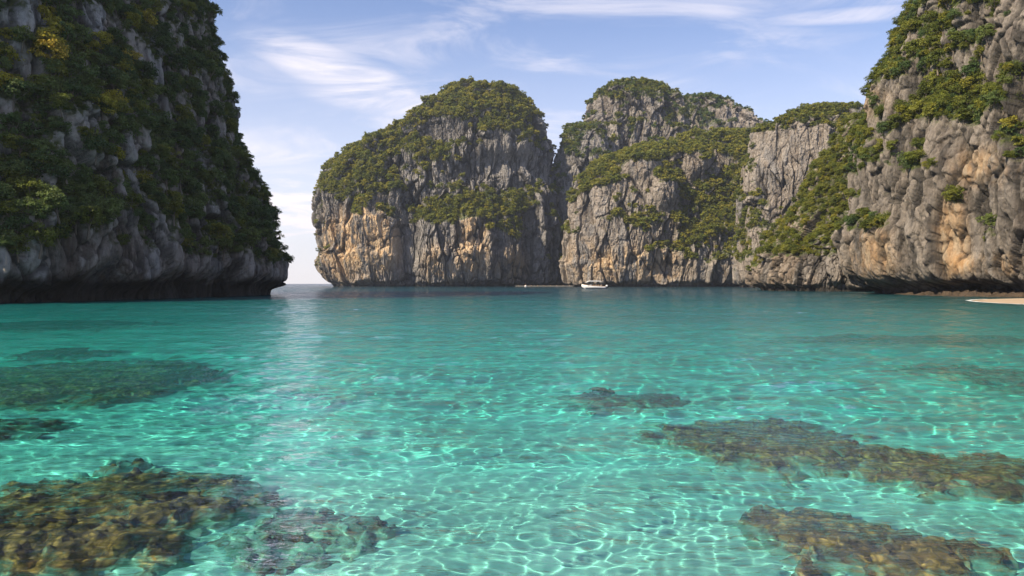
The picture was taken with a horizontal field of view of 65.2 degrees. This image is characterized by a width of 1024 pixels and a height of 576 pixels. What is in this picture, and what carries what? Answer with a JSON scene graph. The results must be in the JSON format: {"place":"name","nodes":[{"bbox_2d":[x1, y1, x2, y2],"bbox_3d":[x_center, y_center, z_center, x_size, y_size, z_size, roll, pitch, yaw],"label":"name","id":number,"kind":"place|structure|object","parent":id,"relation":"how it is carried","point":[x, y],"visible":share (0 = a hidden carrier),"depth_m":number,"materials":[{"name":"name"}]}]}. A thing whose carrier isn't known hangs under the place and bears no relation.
{"place":"outdoors","nodes":[
{"label":"outdoors","id":0,"kind":"place"},
{"bbox_2d":[0,0,288,302],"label":"cliff","id":1,"kind":"structure","parent":0,"point":[101,263],"depth_m":119.98,"materials":[{"name":"stone"}]},
{"bbox_2d":[0,228,22,253],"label":"cliff tree","id":2,"kind":"object","parent":1,"relation":"on","point":[10,233],"visible":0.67,"depth_m":97.54,"materials":[{"name":"green plant"}]},
{"bbox_2d":[0,71,23,89],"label":"cliff tree","id":3,"kind":"object","parent":1,"relation":"on","point":[5,75],"visible":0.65,"depth_m":105.12,"materials":[{"name":"green plant"}]},
{"bbox_2d":[0,41,24,64],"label":"cliff tree","id":4,"kind":"object","parent":1,"relation":"on","point":[12,51],"visible":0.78,"depth_m":106.64,"materials":[{"name":"green plant"}]},
{"bbox_2d":[0,112,29,151],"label":"cliff tree","id":5,"kind":"object","parent":1,"relation":"on","point":[12,117],"visible":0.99,"depth_m":103.49,"materials":[{"name":"green plant"}]},
{"bbox_2d":[1,169,29,196],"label":"cliff tree","id":6,"kind":"object","parent":1,"relation":"on","point":[9,174],"visible":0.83,"depth_m":101.00,"materials":[{"name":"green plant"}]},
{"bbox_2d":[0,77,32,112],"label":"cliff tree","id":7,"kind":"object","parent":1,"relation":"on","point":[16,96],"visible":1,"depth_m":104.85,"materials":[{"name":"green plant"}]},
{"bbox_2d":[7,233,33,262],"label":"cliff tree","id":8,"kind":"object","parent":1,"relation":"on","point":[22,240],"visible":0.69,"depth_m":98.22,"materials":[{"name":"green plant"}]},
{"bbox_2d":[10,25,37,52],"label":"cliff tree","id":9,"kind":"object","parent":1,"relation":"on","point":[22,32],"visible":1,"depth_m":107.94,"materials":[{"name":"green plant"}]},
{"bbox_2d":[8,156,48,179],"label":"cliff tree","id":10,"kind":"object","parent":1,"relation":"on","point":[35,164],"visible":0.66,"depth_m":103.91,"materials":[{"name":"green plant"}]},
{"bbox_2d":[13,196,43,225],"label":"cliff tree","id":11,"kind":"object","parent":1,"relation":"on","point":[31,201],"visible":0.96,"depth_m":99.16,"materials":[{"name":"green plant"}]},
{"bbox_2d":[11,177,47,197],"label":"cliff tree","id":12,"kind":"object","parent":1,"relation":"on","point":[28,192],"visible":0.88,"depth_m":101.34,"materials":[{"name":"green plant"}]},
{"bbox_2d":[20,220,60,258],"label":"cliff tree","id":13,"kind":"object","parent":1,"relation":"on","point":[47,233],"visible":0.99,"depth_m":99.81,"materials":[{"name":"green plant"}]},
{"bbox_2d":[31,204,51,222],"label":"cliff tree","id":14,"kind":"object","parent":1,"relation":"on","point":[40,216],"visible":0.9,"depth_m":100.02,"materials":[{"name":"green plant"}]},
{"bbox_2d":[27,73,57,97],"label":"cliff tree","id":15,"kind":"object","parent":1,"relation":"on","point":[37,78],"visible":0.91,"depth_m":108.17,"materials":[{"name":"green plant"}]},
{"bbox_2d":[29,148,59,170],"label":"cliff tree","id":16,"kind":"object","parent":1,"relation":"on","point":[33,154],"visible":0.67,"depth_m":104.58,"materials":[{"name":"green plant"}]},
{"bbox_2d":[36,5,56,22],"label":"cliff tree","id":17,"kind":"object","parent":1,"relation":"on","point":[47,11],"visible":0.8,"depth_m":114.54,"materials":[{"name":"green plant"}]},
{"bbox_2d":[26,37,69,74],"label":"cliff tree","id":18,"kind":"object","parent":1,"relation":"on","point":[53,45],"visible":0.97,"depth_m":109.56,"materials":[{"name":"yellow plant"}]},
{"bbox_2d":[31,182,65,206],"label":"cliff tree","id":19,"kind":"object","parent":1,"relation":"on","point":[46,192],"visible":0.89,"depth_m":101.48,"materials":[{"name":"green plant"}]},
{"bbox_2d":[33,26,67,48],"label":"cliff tree","id":20,"kind":"object","parent":1,"relation":"on","point":[42,34],"visible":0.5,"depth_m":110.06,"materials":[{"name":"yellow plant"}]},
{"bbox_2d":[36,75,68,95],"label":"cliff tree","id":21,"kind":"object","parent":1,"relation":"on","point":[53,86],"visible":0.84,"depth_m":108.94,"materials":[{"name":"green plant"}]},
{"bbox_2d":[43,16,66,33],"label":"cliff tree","id":22,"kind":"object","parent":1,"relation":"on","point":[51,23],"visible":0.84,"depth_m":112.50,"materials":[{"name":"green plant"}]},
{"bbox_2d":[45,58,71,88],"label":"cliff tree","id":23,"kind":"object","parent":1,"relation":"on","point":[64,69],"visible":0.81,"depth_m":110.02,"materials":[{"name":"green plant"}]},
{"bbox_2d":[45,194,71,223],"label":"cliff tree","id":24,"kind":"object","parent":1,"relation":"on","point":[65,202],"visible":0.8,"depth_m":102.26,"materials":[{"name":"green plant"}]},
{"bbox_2d":[47,93,70,118],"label":"cliff tree","id":25,"kind":"object","parent":1,"relation":"on","point":[60,104],"visible":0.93,"depth_m":108.02,"materials":[{"name":"green plant"}]},
{"bbox_2d":[51,21,78,42],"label":"cliff tree","id":26,"kind":"object","parent":1,"relation":"on","point":[68,38],"visible":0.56,"depth_m":114.12,"materials":[{"name":"green plant"}]},
{"bbox_2d":[54,216,75,248],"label":"cliff tree","id":27,"kind":"object","parent":1,"relation":"on","point":[63,220],"visible":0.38,"depth_m":104.88,"materials":[{"name":"green plant"}]},
{"bbox_2d":[56,178,77,193],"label":"cliff tree","id":28,"kind":"object","parent":1,"relation":"on","point":[62,182],"visible":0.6,"depth_m":107.64,"materials":[{"name":"green plant"}]},
{"bbox_2d":[54,158,80,183],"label":"cliff tree","id":29,"kind":"object","parent":1,"relation":"on","point":[69,163],"visible":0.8,"depth_m":106.75,"materials":[{"name":"green plant"}]},
{"bbox_2d":[53,4,84,24],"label":"cliff tree","id":30,"kind":"object","parent":1,"relation":"on","point":[64,11],"visible":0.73,"depth_m":116.55,"materials":[{"name":"green plant"}]},
{"bbox_2d":[57,43,87,64],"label":"cliff tree","id":31,"kind":"object","parent":1,"relation":"on","point":[73,57],"visible":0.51,"depth_m":114.49,"materials":[{"name":"green plant"}]},
{"bbox_2d":[58,77,90,101],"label":"cliff tree","id":32,"kind":"object","parent":1,"relation":"on","point":[76,87],"visible":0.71,"depth_m":111.50,"materials":[{"name":"green plant"}]},
{"bbox_2d":[67,205,89,234],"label":"cliff tree","id":33,"kind":"object","parent":1,"relation":"on","point":[75,208],"visible":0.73,"depth_m":106.73,"materials":[{"name":"green plant"}]},
{"bbox_2d":[73,23,94,42],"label":"cliff tree","id":34,"kind":"object","parent":1,"relation":"on","point":[80,29],"visible":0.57,"depth_m":117.92,"materials":[{"name":"green plant"}]},
{"bbox_2d":[73,59,100,84],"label":"cliff tree","id":35,"kind":"object","parent":1,"relation":"on","point":[89,72],"visible":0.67,"depth_m":115.74,"materials":[{"name":"green plant"}]},
{"bbox_2d":[72,205,105,239],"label":"cliff tree","id":36,"kind":"object","parent":1,"relation":"on","point":[96,215],"visible":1,"depth_m":107.19,"materials":[{"name":"green plant"}]},
{"bbox_2d":[76,193,104,216],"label":"cliff tree","id":37,"kind":"object","parent":1,"relation":"on","point":[93,203],"visible":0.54,"depth_m":109.43,"materials":[{"name":"green plant"}]},
{"bbox_2d":[88,174,113,196],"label":"cliff tree","id":38,"kind":"object","parent":1,"relation":"on","point":[103,187],"visible":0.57,"depth_m":113.84,"materials":[{"name":"green plant"}]},
{"bbox_2d":[91,30,113,53],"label":"cliff tree","id":39,"kind":"object","parent":1,"relation":"on","point":[104,34],"visible":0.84,"depth_m":123.15,"materials":[{"name":"green plant"}]},
{"bbox_2d":[90,93,117,120],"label":"cliff tree","id":40,"kind":"object","parent":1,"relation":"on","point":[105,98],"visible":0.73,"depth_m":116.84,"materials":[{"name":"green plant"}]},
{"bbox_2d":[96,66,116,92],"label":"cliff tree","id":41,"kind":"object","parent":1,"relation":"on","point":[104,74],"visible":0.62,"depth_m":121.31,"materials":[{"name":"green plant"}]},
{"bbox_2d":[102,128,124,152],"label":"cliff tree","id":42,"kind":"object","parent":1,"relation":"on","point":[111,135],"visible":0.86,"depth_m":116.54,"materials":[{"name":"green plant"}]},
{"bbox_2d":[99,197,127,225],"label":"cliff tree","id":43,"kind":"object","parent":1,"relation":"on","point":[112,200],"visible":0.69,"depth_m":111.13,"materials":[{"name":"green plant"}]},
{"bbox_2d":[99,66,130,95],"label":"cliff tree","id":44,"kind":"object","parent":1,"relation":"on","point":[117,71],"visible":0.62,"depth_m":123.13,"materials":[{"name":"green plant"}]},
{"bbox_2d":[102,89,128,103],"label":"cliff tree","id":45,"kind":"object","parent":1,"relation":"on","point":[113,93],"visible":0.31,"depth_m":122.00,"materials":[{"name":"green plant"}]},
{"bbox_2d":[105,26,128,46],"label":"cliff tree","id":46,"kind":"object","parent":1,"relation":"on","point":[114,32],"visible":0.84,"depth_m":126.22,"materials":[{"name":"green plant"}]},
{"bbox_2d":[112,100,133,115],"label":"cliff tree","id":47,"kind":"object","parent":1,"relation":"on","point":[125,105],"visible":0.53,"depth_m":120.14,"materials":[{"name":"green plant"}]},
{"bbox_2d":[113,57,134,72],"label":"cliff tree","id":48,"kind":"object","parent":1,"relation":"on","point":[122,66],"visible":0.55,"depth_m":126.28,"materials":[{"name":"green plant"}]},
{"bbox_2d":[117,192,145,209],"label":"cliff tree","id":49,"kind":"object","parent":1,"relation":"on","point":[138,198],"visible":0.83,"depth_m":118.40,"materials":[{"name":"green plant"}]},
{"bbox_2d":[124,12,140,28],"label":"cliff tree","id":50,"kind":"object","parent":1,"relation":"on","point":[135,18],"visible":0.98,"depth_m":134.03,"materials":[{"name":"green plant"}]},
{"bbox_2d":[129,97,151,111],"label":"cliff tree","id":51,"kind":"object","parent":1,"relation":"on","point":[142,104],"visible":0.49,"depth_m":126.03,"materials":[{"name":"green plant"}]},
{"bbox_2d":[133,169,153,183],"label":"cliff tree","id":52,"kind":"object","parent":1,"relation":"on","point":[143,175],"visible":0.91,"depth_m":122.42,"materials":[{"name":"green plant"}]},
{"bbox_2d":[132,152,159,168],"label":"cliff tree","id":53,"kind":"object","parent":1,"relation":"on","point":[143,159],"visible":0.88,"depth_m":123.02,"materials":[{"name":"green plant"}]},
{"bbox_2d":[0,0,294,263],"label":"cliff shrubs","id":54,"kind":"object","parent":1,"relation":"on","point":[81,176],"visible":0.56,"depth_m":132.50,"materials":[{"name":"plant"}]},
{"bbox_2d":[138,213,157,234],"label":"cliff tree","id":55,"kind":"object","parent":1,"relation":"on","point":[146,223],"visible":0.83,"depth_m":120.84,"materials":[{"name":"green plant"}]},
{"bbox_2d":[139,8,157,33],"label":"cliff tree","id":56,"kind":"object","parent":1,"relation":"on","point":[149,18],"visible":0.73,"depth_m":140.40,"materials":[{"name":"green plant"}]},
{"bbox_2d":[140,61,158,77],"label":"cliff tree","id":57,"kind":"object","parent":1,"relation":"on","point":[147,69],"visible":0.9,"depth_m":134.10,"materials":[{"name":"green plant"}]},
{"bbox_2d":[150,29,175,58],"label":"cliff tree","id":58,"kind":"object","parent":1,"relation":"on","point":[161,32],"visible":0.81,"depth_m":140.99,"materials":[{"name":"green plant"}]},
{"bbox_2d":[153,111,176,132],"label":"cliff tree","id":59,"kind":"object","parent":1,"relation":"on","point":[166,121],"visible":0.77,"depth_m":134.09,"materials":[{"name":"green plant"}]},
{"bbox_2d":[155,168,179,193],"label":"cliff tree","id":60,"kind":"object","parent":1,"relation":"on","point":[163,171],"visible":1,"depth_m":125.99,"materials":[{"name":"green plant"}]},
{"bbox_2d":[164,70,178,89],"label":"cliff tree","id":61,"kind":"object","parent":1,"relation":"on","point":[169,75],"visible":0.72,"depth_m":142.22,"materials":[{"name":"green plant"}]},
{"bbox_2d":[163,202,185,225],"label":"cliff tree","id":62,"kind":"object","parent":1,"relation":"on","point":[175,205],"visible":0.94,"depth_m":125.22,"materials":[{"name":"green plant"}]},
{"bbox_2d":[166,52,188,71],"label":"cliff tree","id":63,"kind":"object","parent":1,"relation":"on","point":[177,59],"visible":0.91,"depth_m":146.01,"materials":[{"name":"green plant"}]},
{"bbox_2d":[171,131,187,155],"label":"cliff tree","id":64,"kind":"object","parent":1,"relation":"on","point":[177,136],"visible":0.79,"depth_m":136.33,"materials":[{"name":"green plant"}]},
{"bbox_2d":[175,103,195,120],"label":"cliff tree","id":65,"kind":"object","parent":1,"relation":"on","point":[182,108],"visible":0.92,"depth_m":144.71,"materials":[{"name":"green plant"}]},
{"bbox_2d":[177,0,197,16],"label":"cliff tree","id":66,"kind":"object","parent":1,"relation":"on","point":[187,9],"visible":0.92,"depth_m":156.39,"materials":[{"name":"green plant"}]},
{"bbox_2d":[182,196,204,213],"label":"cliff tree","id":67,"kind":"object","parent":1,"relation":"on","point":[196,203],"visible":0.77,"depth_m":133.66,"materials":[{"name":"green plant"}]},
{"bbox_2d":[191,236,214,255],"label":"cliff tree","id":68,"kind":"object","parent":1,"relation":"on","point":[205,240],"visible":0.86,"depth_m":137.34,"materials":[{"name":"green plant"}]},
{"bbox_2d":[200,59,220,86],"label":"cliff tree","id":69,"kind":"object","parent":1,"relation":"on","point":[213,65],"visible":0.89,"depth_m":157.45,"materials":[{"name":"green plant"}]},
{"bbox_2d":[203,167,226,189],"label":"cliff tree","id":70,"kind":"object","parent":1,"relation":"on","point":[216,175],"visible":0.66,"depth_m":143.88,"materials":[{"name":"green plant"}]},
{"bbox_2d":[207,1,222,21],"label":"cliff tree","id":71,"kind":"object","parent":1,"relation":"on","point":[216,7],"visible":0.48,"depth_m":167.18,"materials":[{"name":"green plant"}]},
{"bbox_2d":[207,99,225,116],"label":"cliff tree","id":72,"kind":"object","parent":1,"relation":"on","point":[216,111],"visible":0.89,"depth_m":158.34,"materials":[{"name":"green plant"}]},
{"bbox_2d":[210,147,228,162],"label":"cliff tree","id":73,"kind":"object","parent":1,"relation":"on","point":[217,153],"visible":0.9,"depth_m":149.48,"materials":[{"name":"green plant"}]},
{"bbox_2d":[207,222,234,253],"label":"cliff tree","id":74,"kind":"object","parent":1,"relation":"on","point":[222,227],"visible":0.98,"depth_m":140.77,"materials":[{"name":"green plant"}]},
{"bbox_2d":[238,226,262,249],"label":"cliff tree","id":75,"kind":"object","parent":1,"relation":"on","point":[255,233],"visible":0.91,"depth_m":149.06,"materials":[{"name":"green plant"}]},
{"bbox_2d":[257,219,275,240],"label":"cliff tree","id":76,"kind":"object","parent":1,"relation":"on","point":[264,221],"visible":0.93,"depth_m":156.53,"materials":[{"name":"green plant"}]},
{"bbox_2d":[311,83,559,285],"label":"cliff","id":77,"kind":"structure","parent":0,"point":[371,245],"depth_m":615.31,"materials":[{"name":"stone"}]},
{"bbox_2d":[312,76,561,264],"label":"cliff shrubs","id":78,"kind":"object","parent":77,"relation":"on","point":[459,91],"visible":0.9,"depth_m":619.57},
{"bbox_2d":[0,284,1023,575],"bbox_3d":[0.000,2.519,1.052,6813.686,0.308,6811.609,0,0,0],"label":"sea","id":79,"kind":"structure","parent":0,"point":[384,430],"depth_m":13.15,"materials":[{"name":"liquid"}]},
{"bbox_2d":[209,0,906,283],"label":"sky","id":80,"kind":"structure","parent":0,"point":[310,77],"materials":[{"name":"blue"}]},
{"bbox_2d":[553,123,609,285],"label":"pillar cliff","id":81,"kind":"structure","parent":0,"point":[572,164],"depth_m":650.87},
{"bbox_2d":[552,119,611,254],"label":"cliff shrubs","id":82,"kind":"object","parent":81,"relation":"on","point":[579,125],"visible":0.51,"depth_m":657.60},
{"bbox_2d":[583,79,689,151],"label":"rock cliff","id":83,"kind":"structure","parent":0,"point":[652,107],"depth_m":700.17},
{"bbox_2d":[582,76,693,141],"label":"cliff shrubs","id":84,"kind":"object","parent":83,"relation":"on","point":[662,87],"visible":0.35,"depth_m":705.42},
{"bbox_2d":[559,132,748,286],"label":"cliff","id":85,"kind":"structure","parent":0,"point":[616,254],"depth_m":549.38,"materials":[{"name":"stone"}]},
{"bbox_2d":[560,126,751,262],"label":"cliff shrubs","id":86,"kind":"object","parent":85,"relation":"on","point":[641,150],"visible":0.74,"depth_m":554.99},
{"bbox_2d":[685,96,763,131],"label":"peak","id":87,"kind":"structure","parent":0,"point":[746,118],"depth_m":788.96,"materials":[{"name":"stone"}]},
{"bbox_2d":[683,91,768,130],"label":"cliff shrubs","id":88,"kind":"object","parent":87,"relation":"on","point":[719,100],"visible":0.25,"depth_m":793.09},
{"bbox_2d":[731,106,862,287],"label":"rock cliff","id":89,"kind":"structure","parent":0,"point":[783,158],"depth_m":449.00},
{"bbox_2d":[730,101,865,260],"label":"cliff shrubs","id":90,"kind":"object","parent":89,"relation":"on","point":[800,111],"visible":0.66,"depth_m":454.10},
{"bbox_2d":[745,119,873,291],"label":"rocky spur","id":91,"kind":"structure","parent":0,"point":[788,271],"depth_m":250.25,"materials":[{"name":"stone"}]},
{"bbox_2d":[745,112,864,270],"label":"cliff shrubs","id":92,"kind":"object","parent":91,"relation":"on","point":[794,246],"visible":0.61,"depth_m":258.52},
{"bbox_2d":[831,0,1023,293],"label":"cliff","id":93,"kind":"structure","parent":0,"point":[926,237],"depth_m":157.02,"materials":[{"name":"stone"}]},
{"bbox_2d":[900,38,920,56],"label":"cliff tree","id":94,"kind":"object","parent":93,"relation":"on","point":[909,49],"visible":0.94,"depth_m":170.98,"materials":[{"name":"green plant"}]},
{"bbox_2d":[907,99,928,115],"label":"cliff tree","id":95,"kind":"object","parent":93,"relation":"on","point":[916,106],"visible":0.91,"depth_m":167.12,"materials":[{"name":"green plant"}]},
{"bbox_2d":[833,0,1023,239],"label":"cliff shrubs","id":96,"kind":"object","parent":93,"relation":"on","point":[939,106],"visible":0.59,"depth_m":164.72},
{"bbox_2d":[923,69,941,87],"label":"cliff tree","id":97,"kind":"object","parent":93,"relation":"on","point":[932,77],"visible":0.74,"depth_m":163.89,"materials":[{"name":"green plant"}]},
{"bbox_2d":[924,48,945,75],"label":"cliff tree","id":98,"kind":"object","parent":93,"relation":"on","point":[932,55],"visible":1,"depth_m":162.75,"materials":[{"name":"green plant"}]},
{"bbox_2d":[930,17,951,36],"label":"cliff tree","id":99,"kind":"object","parent":93,"relation":"on","point":[942,21],"visible":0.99,"depth_m":161.91,"materials":[{"name":"green plant"}]},
{"bbox_2d":[941,184,964,198],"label":"cliff tree","id":100,"kind":"object","parent":93,"relation":"on","point":[958,193],"visible":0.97,"depth_m":152.23,"materials":[{"name":"green plant"}]},
{"bbox_2d":[956,92,980,107],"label":"cliff tree","id":101,"kind":"object","parent":93,"relation":"on","point":[964,102],"visible":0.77,"depth_m":152.90,"materials":[{"name":"green plant"}]},
{"bbox_2d":[959,61,983,75],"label":"cliff tree","id":102,"kind":"object","parent":93,"relation":"on","point":[967,69],"visible":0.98,"depth_m":153.36,"materials":[{"name":"green plant"}]},
{"bbox_2d":[973,23,994,46],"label":"cliff tree","id":103,"kind":"object","parent":93,"relation":"on","point":[981,29],"visible":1,"depth_m":149.03,"materials":[{"name":"green plant"}]},
{"bbox_2d":[975,212,996,226],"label":"cliff tree","id":104,"kind":"object","parent":93,"relation":"on","point":[988,219],"visible":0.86,"depth_m":145.24,"materials":[{"name":"green plant"}]},
{"bbox_2d":[983,89,1005,108],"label":"cliff tree","id":105,"kind":"object","parent":93,"relation":"on","point":[991,96],"visible":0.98,"depth_m":144.52,"materials":[{"name":"green plant"}]},
{"bbox_2d":[998,115,1018,133],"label":"cliff tree","id":106,"kind":"object","parent":93,"relation":"on","point":[1011,119],"visible":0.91,"depth_m":142.07,"materials":[{"name":"green plant"}]},
{"bbox_2d":[885,288,1023,297],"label":"rock shelf","id":107,"kind":"object","parent":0,"point":[995,292],"visible":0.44,"depth_m":152.60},
{"bbox_2d":[971,298,1023,303],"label":"beach","id":108,"kind":"structure","parent":0,"point":[1012,301],"depth_m":106.35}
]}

